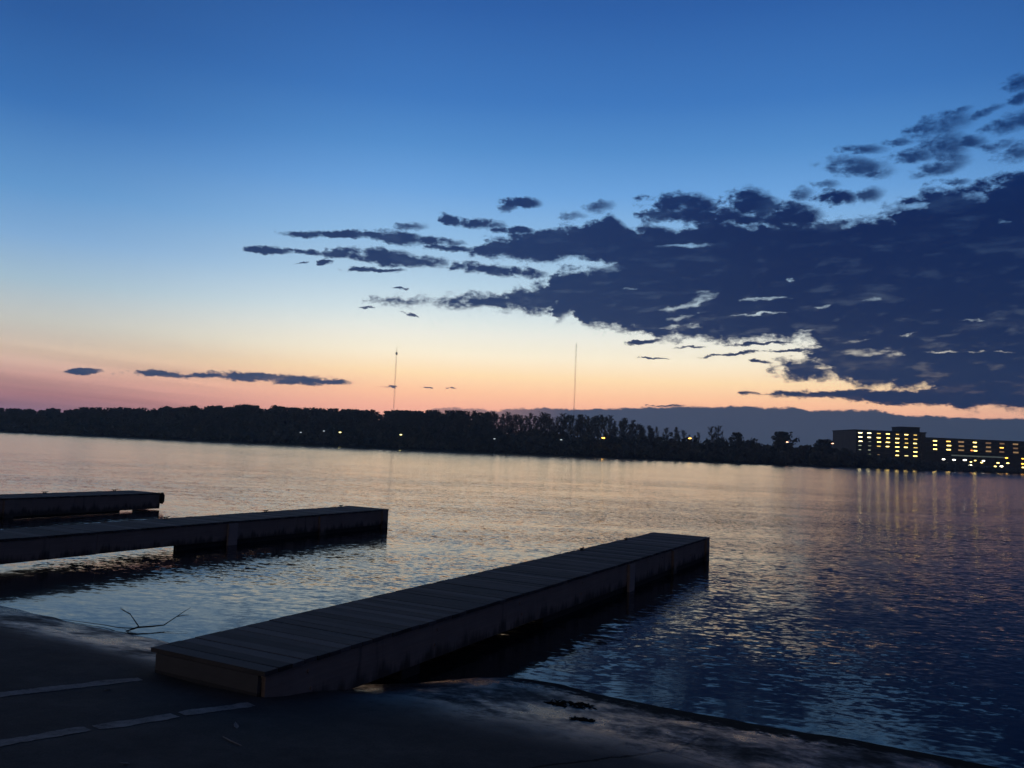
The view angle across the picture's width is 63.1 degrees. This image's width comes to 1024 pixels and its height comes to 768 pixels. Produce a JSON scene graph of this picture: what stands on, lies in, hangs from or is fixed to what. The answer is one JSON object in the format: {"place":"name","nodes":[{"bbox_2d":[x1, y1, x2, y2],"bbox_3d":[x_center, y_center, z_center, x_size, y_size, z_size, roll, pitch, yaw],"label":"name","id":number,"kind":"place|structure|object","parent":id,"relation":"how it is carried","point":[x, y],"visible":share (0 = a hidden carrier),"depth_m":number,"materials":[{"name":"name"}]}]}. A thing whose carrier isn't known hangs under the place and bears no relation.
{"place":"outdoors","nodes":[
{"label":"outdoors","id":0,"kind":"place"},
{"bbox_2d":[393,352,397,409],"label":"radio mast","id":1,"kind":"object","parent":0,"point":[394,382],"visible":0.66,"depth_m":1503.88,"materials":[{"name":"metal"}]},
{"bbox_2d":[0,606,998,767],"bbox_3d":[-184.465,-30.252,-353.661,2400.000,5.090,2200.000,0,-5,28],"label":"ground","id":2,"kind":"structure","parent":0,"point":[488,723],"depth_m":7.56,"materials":[{"name":"concrete"}]},
{"bbox_2d":[0,727,90,746],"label":"painted line","id":3,"kind":"object","parent":2,"relation":"on","point":[49,734],"visible":1,"depth_m":6.28,"materials":[{"name":"paint"}]},
{"bbox_2d":[0,678,141,696],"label":"painted line","id":4,"kind":"object","parent":2,"relation":"on","point":[57,688],"visible":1,"depth_m":7.75,"materials":[{"name":"paint"}]},
{"bbox_2d":[63,607,190,631],"bbox_3d":[-5.809,3.442,12.285,1.883,0.194,0.947,2,-4,0],"label":"driftwood branch","id":5,"kind":"object","parent":2,"relation":"on","point":[138,626],"visible":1,"depth_m":12.11,"materials":[{"name":"brown plant"}]},
{"bbox_2d":[93,713,178,728],"bbox_3d":[-3.089,2.773,6.858,0.193,0.059,0.681,-1,-6,38],"label":"painted line","id":6,"kind":"object","parent":2,"relation":"on","point":[115,724],"visible":1,"depth_m":6.84,"materials":[{"name":"paint"}]},
{"bbox_2d":[179,702,254,714],"bbox_3d":[-2.619,2.889,7.418,0.183,0.053,0.678,-1,-6,41],"label":"painted line","id":7,"kind":"object","parent":2,"relation":"on","point":[214,709],"visible":1,"depth_m":7.40,"materials":[{"name":"paint"}]},
{"bbox_2d":[544,699,595,708],"bbox_3d":[0.625,3.450,8.986,0.578,0.067,0.291,2,-4,0],"label":"weed clump","id":8,"kind":"object","parent":2,"relation":"on","point":[563,702],"visible":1,"depth_m":8.99,"materials":[{"name":"black plant"}]},
{"bbox_2d":[0,432,1023,767],"bbox_3d":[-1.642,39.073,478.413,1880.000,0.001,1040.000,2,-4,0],"label":"water","id":9,"kind":"structure","parent":0,"point":[880,606],"depth_m":19.66,"materials":[{"name":"blue liquid"}]},
{"bbox_2d":[0,489,164,518],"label":"dock","id":10,"kind":"object","parent":9,"relation":"in","point":[34,504],"visible":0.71,"depth_m":28.07,"materials":[{"name":"wood"}]},
{"bbox_2d":[0,505,388,563],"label":"dock","id":11,"kind":"object","parent":9,"relation":"in","point":[19,545],"visible":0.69,"depth_m":20.60,"materials":[{"name":"wood"}]},
{"bbox_2d":[151,532,709,696],"bbox_3d":[0.771,5.056,15.673,1.640,3.308,16.922,0,-5,28],"label":"dock","id":12,"kind":"object","parent":9,"relation":"in","point":[401,634],"visible":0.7,"depth_m":10.74,"materials":[{"name":"wood"}]},
{"bbox_2d":[0,428,1023,473],"bbox_3d":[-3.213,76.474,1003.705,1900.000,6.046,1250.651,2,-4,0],"label":"bank","id":13,"kind":"structure","parent":0,"point":[397,447],"depth_m":393.07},
{"bbox_2d":[0,408,425,447],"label":"undergrowth","id":14,"kind":"object","parent":13,"relation":"on","point":[95,425],"visible":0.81,"depth_m":392.63,"materials":[{"name":"green plant"}]},
{"bbox_2d":[0,404,494,443],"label":"woodland","id":15,"kind":"object","parent":13,"relation":"on","point":[323,418],"visible":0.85,"depth_m":401.95,"materials":[{"name":"green plant"}]},
{"bbox_2d":[397,410,410,442],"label":"bare tree","id":16,"kind":"object","parent":13,"relation":"on","point":[403,419],"visible":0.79,"depth_m":400.72,"materials":[{"name":"black plant"}]},
{"bbox_2d":[422,410,432,422],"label":"bare tree","id":17,"kind":"object","parent":13,"relation":"on","point":[428,413],"visible":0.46,"depth_m":405.04,"materials":[{"name":"black plant"}]},
{"bbox_2d":[441,414,448,424],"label":"bare tree","id":18,"kind":"object","parent":13,"relation":"on","point":[445,418],"visible":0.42,"depth_m":411.32,"materials":[{"name":"black plant"}]},
{"bbox_2d":[454,413,463,430],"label":"bare tree","id":19,"kind":"object","parent":13,"relation":"on","point":[456,415],"visible":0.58,"depth_m":406.70,"materials":[{"name":"black plant"}]},
{"bbox_2d":[455,411,466,432],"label":"bare tree","id":20,"kind":"object","parent":13,"relation":"on","point":[460,422],"visible":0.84,"depth_m":406.23,"materials":[{"name":"black plant"}]},
{"bbox_2d":[462,411,477,427],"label":"bare tree","id":21,"kind":"object","parent":13,"relation":"on","point":[468,415],"visible":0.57,"depth_m":413.08,"materials":[{"name":"black plant"}]},
{"bbox_2d":[465,410,478,431],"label":"bare tree","id":22,"kind":"object","parent":13,"relation":"on","point":[474,414],"visible":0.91,"depth_m":408.24,"materials":[{"name":"black plant"}]},
{"bbox_2d":[470,414,482,432],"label":"bare tree","id":23,"kind":"object","parent":13,"relation":"on","point":[478,423],"visible":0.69,"depth_m":410.43,"materials":[{"name":"black plant"}]},
{"bbox_2d":[486,411,499,430],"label":"bare tree","id":24,"kind":"object","parent":13,"relation":"on","point":[493,420],"visible":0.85,"depth_m":408.54,"materials":[{"name":"black plant"}]},
{"bbox_2d":[491,413,503,432],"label":"bare tree","id":25,"kind":"object","parent":13,"relation":"on","point":[497,421],"visible":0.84,"depth_m":408.01,"materials":[{"name":"black plant"}]},
{"bbox_2d":[497,414,508,431],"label":"bare tree","id":26,"kind":"object","parent":13,"relation":"on","point":[502,417],"visible":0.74,"depth_m":410.96,"materials":[{"name":"black plant"}]},
{"bbox_2d":[498,415,514,434],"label":"bare tree","id":27,"kind":"object","parent":13,"relation":"on","point":[506,426],"visible":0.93,"depth_m":405.51,"materials":[{"name":"black plant"}]},
{"bbox_2d":[502,412,512,430],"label":"bare tree","id":28,"kind":"object","parent":13,"relation":"on","point":[508,413],"visible":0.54,"depth_m":414.50,"materials":[{"name":"black plant"}]},
{"bbox_2d":[508,414,518,429],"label":"bare tree","id":29,"kind":"object","parent":13,"relation":"on","point":[515,423],"visible":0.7,"depth_m":410.83,"materials":[{"name":"black plant"}]},
{"bbox_2d":[512,418,525,431],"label":"bare tree","id":30,"kind":"object","parent":13,"relation":"on","point":[519,421],"visible":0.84,"depth_m":408.16,"materials":[{"name":"black plant"}]},
{"bbox_2d":[513,414,527,432],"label":"bare tree","id":31,"kind":"object","parent":13,"relation":"on","point":[519,417],"visible":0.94,"depth_m":407.34,"materials":[{"name":"black plant"}]},
{"bbox_2d":[524,413,533,433],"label":"bare tree","id":32,"kind":"object","parent":13,"relation":"on","point":[530,417],"visible":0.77,"depth_m":411.85,"materials":[{"name":"black plant"}]},
{"bbox_2d":[527,416,537,434],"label":"bare tree","id":33,"kind":"object","parent":13,"relation":"on","point":[534,418],"visible":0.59,"depth_m":414.16,"materials":[{"name":"black plant"}]},
{"bbox_2d":[533,418,544,432],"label":"bare tree","id":34,"kind":"object","parent":13,"relation":"on","point":[537,424],"visible":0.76,"depth_m":407.45,"materials":[{"name":"plant"}]},
{"bbox_2d":[534,416,544,434],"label":"bare tree","id":35,"kind":"object","parent":13,"relation":"on","point":[541,423],"visible":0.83,"depth_m":407.67,"materials":[{"name":"black plant"}]},
{"bbox_2d":[538,412,552,432],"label":"bare tree","id":36,"kind":"object","parent":13,"relation":"on","point":[542,413],"visible":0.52,"depth_m":414.21,"materials":[{"name":"black plant"}]},
{"bbox_2d":[543,413,556,434],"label":"bare tree","id":37,"kind":"object","parent":13,"relation":"on","point":[548,423],"visible":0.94,"depth_m":408.26,"materials":[{"name":"plant"}]},
{"bbox_2d":[550,417,562,437],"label":"bare tree","id":38,"kind":"object","parent":13,"relation":"on","point":[557,423],"visible":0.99,"depth_m":406.71,"materials":[{"name":"plant"}]},
{"bbox_2d":[554,416,566,435],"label":"bare tree","id":39,"kind":"object","parent":13,"relation":"on","point":[563,424],"visible":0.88,"depth_m":408.98,"materials":[{"name":"plant"}]},
{"bbox_2d":[558,413,570,435],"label":"bare tree","id":40,"kind":"object","parent":13,"relation":"on","point":[568,416],"visible":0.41,"depth_m":416.08,"materials":[{"name":"plant"}]},
{"bbox_2d":[565,414,573,435],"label":"bare tree","id":41,"kind":"object","parent":13,"relation":"on","point":[569,423],"visible":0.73,"depth_m":415.54,"materials":[{"name":"plant"}]},
{"bbox_2d":[567,415,579,435],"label":"bare tree","id":42,"kind":"object","parent":13,"relation":"on","point":[572,420],"visible":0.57,"depth_m":414.53,"materials":[{"name":"plant"}]},
{"bbox_2d":[570,414,586,436],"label":"bare tree","id":43,"kind":"object","parent":13,"relation":"on","point":[576,426],"visible":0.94,"depth_m":407.17,"materials":[{"name":"plant"}]},
{"bbox_2d":[574,414,587,436],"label":"bare tree","id":44,"kind":"object","parent":13,"relation":"on","point":[578,427],"visible":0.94,"depth_m":406.41,"materials":[{"name":"plant"}]},
{"bbox_2d":[581,416,595,436],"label":"bare tree","id":45,"kind":"object","parent":13,"relation":"on","point":[587,420],"visible":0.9,"depth_m":409.94,"materials":[{"name":"plant"}]},
{"bbox_2d":[585,418,597,438],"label":"bare tree","id":46,"kind":"object","parent":13,"relation":"on","point":[593,420],"visible":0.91,"depth_m":408.25,"materials":[{"name":"plant"}]},
{"bbox_2d":[589,415,600,435],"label":"bare tree","id":47,"kind":"object","parent":13,"relation":"on","point":[596,417],"visible":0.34,"depth_m":416.30,"materials":[{"name":"black plant"}]},
{"bbox_2d":[592,416,604,439],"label":"bare tree","id":48,"kind":"object","parent":13,"relation":"on","point":[598,429],"visible":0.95,"depth_m":410.99,"materials":[{"name":"plant"}]},
{"bbox_2d":[601,420,606,434],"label":"bare tree","id":49,"kind":"object","parent":13,"relation":"on","point":[604,427],"visible":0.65,"depth_m":416.83,"materials":[{"name":"black plant"}]},
{"bbox_2d":[604,414,614,435],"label":"bare tree","id":50,"kind":"object","parent":13,"relation":"on","point":[609,426],"visible":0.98,"depth_m":410.63,"materials":[{"name":"black plant"}]},
{"bbox_2d":[605,419,615,435],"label":"bare tree","id":51,"kind":"object","parent":13,"relation":"on","point":[610,428],"visible":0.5,"depth_m":415.72,"materials":[{"name":"black plant"}]},
{"bbox_2d":[613,420,627,437],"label":"bare tree","id":52,"kind":"object","parent":13,"relation":"on","point":[619,425],"visible":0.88,"depth_m":412.59,"materials":[{"name":"black plant"}]},
{"bbox_2d":[616,418,628,438],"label":"bare tree","id":53,"kind":"object","parent":13,"relation":"on","point":[624,421],"visible":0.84,"depth_m":412.38,"materials":[{"name":"black plant"}]},
{"bbox_2d":[625,424,633,441],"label":"bare tree","id":54,"kind":"object","parent":13,"relation":"on","point":[629,434],"visible":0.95,"depth_m":407.70,"materials":[{"name":"black plant"}]},
{"bbox_2d":[629,420,635,437],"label":"bare tree","id":55,"kind":"object","parent":13,"relation":"on","point":[632,423],"visible":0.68,"depth_m":414.80,"materials":[{"name":"black plant"}]},
{"bbox_2d":[634,423,642,436],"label":"bare tree","id":56,"kind":"object","parent":13,"relation":"on","point":[637,429],"visible":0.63,"depth_m":412.95,"materials":[{"name":"black plant"}]},
{"bbox_2d":[633,425,646,439],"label":"bare tree","id":57,"kind":"object","parent":13,"relation":"on","point":[641,434],"visible":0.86,"depth_m":409.47,"materials":[{"name":"black plant"}]},
{"bbox_2d":[646,425,652,440],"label":"bare tree","id":58,"kind":"object","parent":13,"relation":"on","point":[648,427],"visible":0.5,"depth_m":422.19,"materials":[{"name":"black plant"}]},
{"bbox_2d":[649,428,655,441],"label":"bare tree","id":59,"kind":"object","parent":13,"relation":"on","point":[651,434],"visible":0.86,"depth_m":409.88,"materials":[{"name":"black plant"}]},
{"bbox_2d":[649,427,658,437],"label":"bare tree","id":60,"kind":"object","parent":13,"relation":"on","point":[656,429],"visible":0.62,"depth_m":417.47,"materials":[{"name":"black plant"}]},
{"bbox_2d":[662,427,670,441],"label":"bare tree","id":61,"kind":"object","parent":13,"relation":"on","point":[665,435],"visible":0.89,"depth_m":411.44,"materials":[{"name":"black plant"}]},
{"bbox_2d":[424,419,915,468],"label":"undergrowth","id":62,"kind":"object","parent":13,"relation":"on","point":[611,446],"visible":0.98,"depth_m":399.16,"materials":[{"name":"green plant"}]},
{"bbox_2d":[671,427,679,441],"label":"bare tree","id":63,"kind":"object","parent":13,"relation":"on","point":[676,431],"visible":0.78,"depth_m":411.72,"materials":[{"name":"black plant"}]},
{"bbox_2d":[680,430,688,441],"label":"bare tree","id":64,"kind":"object","parent":13,"relation":"on","point":[683,434],"visible":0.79,"depth_m":412.75,"materials":[{"name":"black plant"}]},
{"bbox_2d":[705,426,715,442],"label":"bare tree","id":65,"kind":"object","parent":13,"relation":"on","point":[711,431],"visible":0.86,"depth_m":413.54,"materials":[{"name":"black plant"}]},
{"bbox_2d":[714,426,726,443],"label":"bare tree","id":66,"kind":"object","parent":13,"relation":"on","point":[718,434],"visible":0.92,"depth_m":413.83,"materials":[{"name":"black plant"}]},
{"bbox_2d":[728,432,743,446],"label":"leafy tree","id":67,"kind":"object","parent":13,"relation":"on","point":[737,436],"visible":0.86,"depth_m":411.79,"materials":[{"name":"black plant"}]},
{"bbox_2d":[771,431,799,447],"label":"leafy tree","id":68,"kind":"object","parent":13,"relation":"on","point":[783,436],"visible":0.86,"depth_m":411.33,"materials":[{"name":"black plant"}]},
{"bbox_2d":[813,439,833,448],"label":"leafy tree","id":69,"kind":"object","parent":13,"relation":"on","point":[826,442],"visible":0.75,"depth_m":417.28,"materials":[{"name":"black plant"}]},
{"bbox_2d":[832,426,926,462],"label":"apartment block","id":70,"kind":"structure","parent":13,"relation":"on","point":[904,443],"depth_m":519.52,"materials":[{"name":"concrete"}]},
{"bbox_2d":[910,459,1023,472],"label":"undergrowth","id":71,"kind":"object","parent":13,"relation":"on","point":[921,465],"visible":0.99,"depth_m":437.55,"materials":[{"name":"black plant"}]},
{"bbox_2d":[926,437,1023,467],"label":"lodge building","id":72,"kind":"structure","parent":13,"relation":"on","point":[938,450],"depth_m":539.13,"materials":[{"name":"brick"}]},
{"bbox_2d":[947,455,1005,466],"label":"picnic shelter","id":73,"kind":"object","parent":13,"relation":"on","point":[977,456],"visible":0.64,"depth_m":522.77,"materials":[{"name":"grey"}]},
{"bbox_2d":[0,0,1023,447],"label":"sky","id":74,"kind":"structure","parent":0,"point":[756,219],"materials":[{"name":"blue"}]},
{"bbox_2d":[573,346,576,425],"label":"radio mast","id":75,"kind":"object","parent":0,"point":[575,381],"visible":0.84,"depth_m":1505.31,"materials":[{"name":"metal"}]},
{"bbox_2d":[569,716,595,721],"bbox_3d":[0.706,3.358,8.354,0.269,0.035,0.158,2,-4,0],"label":"weed clump","id":76,"kind":"object","parent":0,"point":[574,718],"visible":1,"depth_m":8.32,"materials":[{"name":"black plant"}]}
]}

